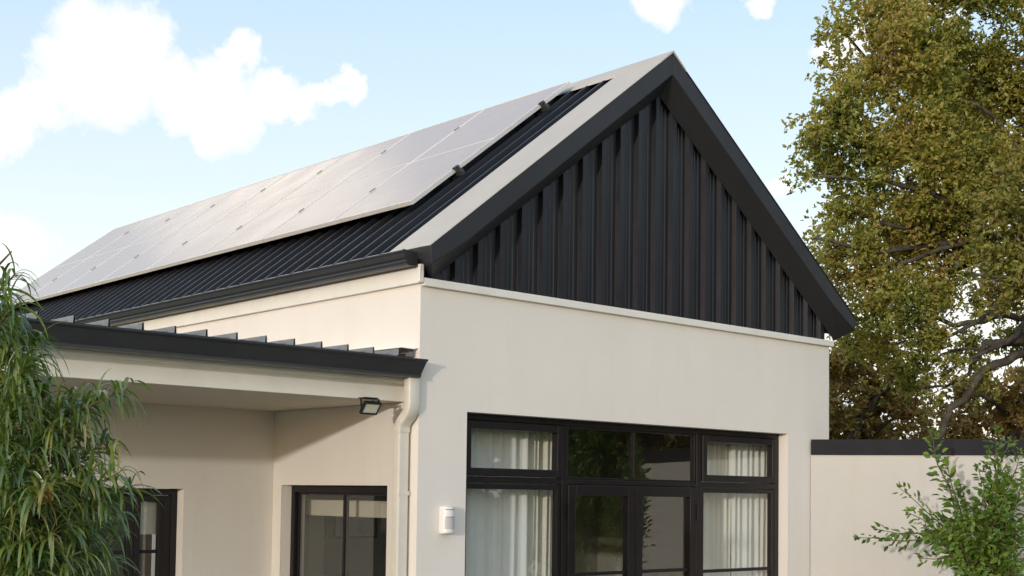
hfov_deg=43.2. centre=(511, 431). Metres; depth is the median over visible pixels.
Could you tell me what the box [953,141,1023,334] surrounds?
young oak tree
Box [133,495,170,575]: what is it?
folding door
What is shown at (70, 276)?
solar panel
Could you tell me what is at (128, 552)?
folding door
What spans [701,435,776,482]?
awning window
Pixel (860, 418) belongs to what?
rusty oak tree
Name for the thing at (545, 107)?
mounting rail
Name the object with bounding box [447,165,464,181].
mounting rail
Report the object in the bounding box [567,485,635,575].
french door
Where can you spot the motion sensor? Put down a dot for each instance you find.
(446, 519)
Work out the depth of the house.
10.36 m
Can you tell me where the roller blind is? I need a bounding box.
[140,502,156,533]
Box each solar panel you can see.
[0,217,149,308]
[22,203,192,304]
[57,189,236,294]
[99,172,288,284]
[146,153,346,271]
[199,132,411,258]
[260,109,483,242]
[330,81,570,224]
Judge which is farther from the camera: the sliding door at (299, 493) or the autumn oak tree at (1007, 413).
the autumn oak tree at (1007, 413)
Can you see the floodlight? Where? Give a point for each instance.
(372, 407)
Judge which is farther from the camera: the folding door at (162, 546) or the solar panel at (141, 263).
the solar panel at (141, 263)
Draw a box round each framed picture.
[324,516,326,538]
[332,516,376,538]
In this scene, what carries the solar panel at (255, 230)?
attached to the mounting rail at (459, 172)
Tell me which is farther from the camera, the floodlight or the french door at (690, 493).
the french door at (690, 493)
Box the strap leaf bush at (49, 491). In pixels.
[0,243,164,575]
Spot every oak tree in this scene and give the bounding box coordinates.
[779,0,1023,438]
[829,337,947,438]
[922,347,1023,438]
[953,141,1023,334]
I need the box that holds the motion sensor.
[439,506,454,533]
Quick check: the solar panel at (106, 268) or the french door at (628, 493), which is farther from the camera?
the solar panel at (106, 268)
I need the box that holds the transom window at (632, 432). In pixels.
[568,426,695,481]
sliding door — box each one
[296,492,348,575]
[342,493,386,575]
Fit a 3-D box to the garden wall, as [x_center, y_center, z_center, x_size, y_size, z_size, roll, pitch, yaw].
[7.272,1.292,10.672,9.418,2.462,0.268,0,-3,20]
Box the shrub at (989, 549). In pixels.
[853,424,1023,575]
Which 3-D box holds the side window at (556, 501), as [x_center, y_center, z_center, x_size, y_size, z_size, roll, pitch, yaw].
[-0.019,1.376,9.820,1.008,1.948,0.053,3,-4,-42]
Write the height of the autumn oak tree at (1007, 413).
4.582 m
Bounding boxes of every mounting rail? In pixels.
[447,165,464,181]
[532,100,550,116]
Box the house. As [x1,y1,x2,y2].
[1,50,857,575]
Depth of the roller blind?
9.96 m
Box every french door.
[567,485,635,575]
[635,486,698,575]
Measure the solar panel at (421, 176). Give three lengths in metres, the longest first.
2.201 x 1.146 x 0.041 m
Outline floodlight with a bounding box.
[358,397,381,414]
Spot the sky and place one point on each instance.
(114, 114)
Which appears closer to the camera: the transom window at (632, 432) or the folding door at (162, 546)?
the folding door at (162, 546)
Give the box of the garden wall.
[811,439,1023,575]
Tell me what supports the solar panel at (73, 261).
attached to the mounting rail at (459, 172)
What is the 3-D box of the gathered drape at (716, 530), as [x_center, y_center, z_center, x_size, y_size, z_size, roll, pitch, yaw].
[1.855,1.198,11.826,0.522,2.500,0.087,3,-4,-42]
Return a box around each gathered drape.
[528,432,552,575]
[703,442,730,575]
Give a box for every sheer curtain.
[465,429,528,575]
[731,444,767,575]
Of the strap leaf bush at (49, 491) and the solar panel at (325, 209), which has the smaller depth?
the strap leaf bush at (49, 491)
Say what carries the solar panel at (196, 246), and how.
on the house
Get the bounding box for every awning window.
[466,420,562,477]
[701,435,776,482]
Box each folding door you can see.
[54,495,134,575]
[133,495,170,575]
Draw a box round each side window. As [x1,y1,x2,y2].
[465,483,560,575]
[701,488,773,575]
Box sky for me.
[0,0,1023,438]
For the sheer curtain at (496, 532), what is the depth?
9.99 m
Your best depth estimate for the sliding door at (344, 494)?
9.90 m
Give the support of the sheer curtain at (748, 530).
hanging from the house
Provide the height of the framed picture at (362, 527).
0.310 m
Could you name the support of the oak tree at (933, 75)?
on the ground
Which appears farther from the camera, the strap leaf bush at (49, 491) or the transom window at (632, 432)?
the transom window at (632, 432)
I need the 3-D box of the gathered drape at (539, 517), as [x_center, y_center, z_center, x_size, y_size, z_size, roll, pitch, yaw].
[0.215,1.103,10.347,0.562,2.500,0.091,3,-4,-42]
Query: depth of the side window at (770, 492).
11.89 m
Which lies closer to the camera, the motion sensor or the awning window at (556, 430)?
the motion sensor

